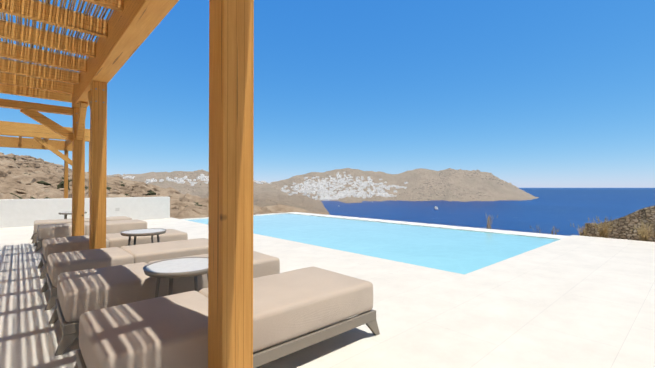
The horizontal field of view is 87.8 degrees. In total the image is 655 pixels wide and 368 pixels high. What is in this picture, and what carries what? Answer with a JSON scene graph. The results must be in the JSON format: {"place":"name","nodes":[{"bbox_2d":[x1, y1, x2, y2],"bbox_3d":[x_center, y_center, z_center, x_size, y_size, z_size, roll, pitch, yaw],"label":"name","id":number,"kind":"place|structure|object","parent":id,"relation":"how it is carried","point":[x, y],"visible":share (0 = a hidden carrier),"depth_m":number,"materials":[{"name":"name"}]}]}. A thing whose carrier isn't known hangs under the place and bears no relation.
{"place":"outdoors","nodes":[
{"label":"outdoors","id":0,"kind":"place"},
{"bbox_2d":[0,0,123,115],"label":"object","id":1,"kind":"object","parent":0,"point":[23,85],"visible":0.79,"depth_m":4.13,"materials":[{"name":"brown wood"}]},
{"bbox_2d":[0,0,113,83],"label":"pergola bamboo slats","id":2,"kind":"object","parent":1,"relation":"on","point":[19,19],"depth_m":3.68,"materials":[{"name":"brown wood"}]},
{"bbox_2d":[0,197,169,227],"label":"back wall","id":3,"kind":"structure","parent":0,"point":[20,212],"depth_m":10.60,"materials":[{"name":"white paint"}]},
{"bbox_2d":[22,159,538,213],"bbox_3d":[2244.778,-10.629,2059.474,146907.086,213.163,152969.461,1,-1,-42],"label":"terrain","id":4,"kind":"structure","parent":0,"point":[491,187],"depth_m":1666.00,"materials":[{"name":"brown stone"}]},
{"bbox_2d":[10,158,201,206],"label":"hillside scrub","id":5,"kind":"object","parent":4,"relation":"on","point":[60,185],"depth_m":26.37,"materials":[{"name":"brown plant"}]},
{"bbox_2d":[0,152,328,218],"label":"hillside boulders","id":6,"kind":"object","parent":4,"relation":"on","point":[15,179],"visible":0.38,"depth_m":26.42,"materials":[{"name":"brown stone"}]},
{"bbox_2d":[33,137,89,197],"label":"pergola posts","id":7,"kind":"object","parent":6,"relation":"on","point":[65,158],"visible":0.27,"depth_m":12.01,"materials":[{"name":"brown wood"}]},
{"bbox_2d":[0,121,89,150],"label":"pergola beams","id":8,"kind":"structure","parent":7,"relation":"on","point":[21,130],"depth_m":11.55,"materials":[{"name":"brown wood"}]},
{"bbox_2d":[123,172,407,200],"bbox_3d":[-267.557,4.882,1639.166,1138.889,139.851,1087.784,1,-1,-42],"label":"village houses","id":9,"kind":"structure","parent":4,"relation":"on","point":[320,186],"depth_m":1648.39,"materials":[{"name":"white paint"}]},
{"bbox_2d":[585,206,654,241],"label":"dry stone wall","id":10,"kind":"structure","parent":4,"relation":"on","point":[623,228],"depth_m":8.01,"materials":[{"name":"brown stone"}]},
{"bbox_2d":[0,217,654,367],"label":"terrace floor","id":11,"kind":"structure","parent":0,"point":[574,301],"depth_m":3.19,"materials":[{"name":"tile"}]},
{"bbox_2d":[59,211,86,218],"bbox_3d":[-6.227,0.961,8.327,0.570,0.541,0.570,1,-1,-42],"label":"side table","id":12,"kind":"object","parent":11,"relation":"on","point":[65,214],"visible":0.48,"depth_m":8.12,"materials":[{"name":"beige metal"}]},
{"bbox_2d":[31,216,131,243],"bbox_3d":[-5.600,1.011,7.864,1.887,0.429,0.760,1,-1,-42],"label":"sun lounger","id":13,"kind":"object","parent":11,"relation":"on","point":[53,221],"visible":0.38,"depth_m":7.41,"materials":[{"name":"beige fabric"}]},
{"bbox_2d":[34,219,146,251],"bbox_3d":[-4.761,1.002,6.966,1.887,0.428,0.760,1,-1,-42],"label":"sun lounger","id":14,"kind":"object","parent":11,"relation":"on","point":[45,231],"visible":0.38,"depth_m":6.58,"materials":[{"name":"beige fabric"}]},
{"bbox_2d":[37,229,187,278],"bbox_3d":[-3.159,0.983,5.176,1.887,0.429,0.760,1,-1,-42],"label":"sun lounger","id":15,"kind":"object","parent":11,"relation":"on","point":[63,244],"visible":0.4,"depth_m":4.80,"materials":[{"name":"beige fabric"}]},
{"bbox_2d":[41,238,207,309],"bbox_3d":[-2.187,0.972,4.082,1.887,0.428,0.760,1,-1,-43],"label":"sun lounger","id":16,"kind":"object","parent":11,"relation":"on","point":[63,262],"visible":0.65,"depth_m":3.70,"materials":[{"name":"beige fabric"}]},
{"bbox_2d":[120,228,165,245],"bbox_3d":[-2.553,0.923,4.733,0.570,0.541,0.570,1,-1,-42],"label":"side table","id":17,"kind":"object","parent":11,"relation":"on","point":[151,232],"visible":0.6,"depth_m":4.70,"materials":[{"name":"beige metal"}]},
{"bbox_2d":[72,0,253,367],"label":"pergola posts","id":18,"kind":"object","parent":11,"relation":"on","point":[231,153],"visible":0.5,"depth_m":1.61,"materials":[{"name":"brown wood"}]},
{"bbox_2d":[20,91,89,141],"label":"pergola braces","id":19,"kind":"object","parent":18,"relation":"attached to","point":[45,121],"visible":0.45,"depth_m":5.55,"materials":[{"name":"brown wood"}]},
{"bbox_2d":[72,0,178,107],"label":"pergola beams","id":20,"kind":"structure","parent":18,"relation":"on","point":[132,25],"depth_m":3.27,"materials":[{"name":"brown wood"}]},
{"bbox_2d":[49,251,279,355],"bbox_3d":[-1.395,0.963,3.218,1.887,0.428,0.760,1,-1,-42],"label":"sun lounger","id":21,"kind":"object","parent":11,"relation":"on","point":[80,293],"visible":0.58,"depth_m":2.65,"materials":[{"name":"beige fabric"}]},
{"bbox_2d":[143,257,207,297],"bbox_3d":[-1.129,0.902,2.677,0.570,0.541,0.570,1,-1,-42],"label":"side table","id":22,"kind":"object","parent":11,"relation":"on","point":[182,267],"visible":0.56,"depth_m":2.59,"materials":[{"name":"beige metal"}]},
{"bbox_2d":[74,266,379,367],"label":"sun lounger","id":23,"kind":"object","parent":11,"relation":"on","point":[169,331],"visible":0.79,"depth_m":2.01,"materials":[{"name":"beige fabric"}]},
{"bbox_2d":[182,212,567,239],"bbox_3d":[0.155,3.017,10.392,5.550,3.470,11.000,1,-1,-42],"label":"pool edge","id":24,"kind":"object","parent":11,"relation":"on","point":[539,235],"visible":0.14,"depth_m":10.26,"materials":[{"name":"white paint"}]},
{"bbox_2d":[187,214,558,274],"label":"pool water","id":25,"kind":"structure","parent":24,"relation":"in","point":[464,252],"depth_m":7.67,"materials":[{"name":"blue liquid"}]},
{"bbox_2d":[0,0,654,187],"label":"sky","id":26,"kind":"structure","parent":0,"point":[524,93],"materials":[{"name":"blue"}]},
{"bbox_2d":[322,188,654,235],"bbox_3d":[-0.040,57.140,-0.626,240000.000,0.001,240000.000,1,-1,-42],"label":"sea","id":27,"kind":"structure","parent":0,"point":[548,210],"depth_m":886.51,"materials":[{"name":"liquid"}]},
{"bbox_2d":[485,214,654,240],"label":"dry shrubs","id":28,"kind":"object","parent":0,"point":[643,235],"visible":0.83,"depth_m":7.97,"materials":[{"name":"brown plant"}]}
]}

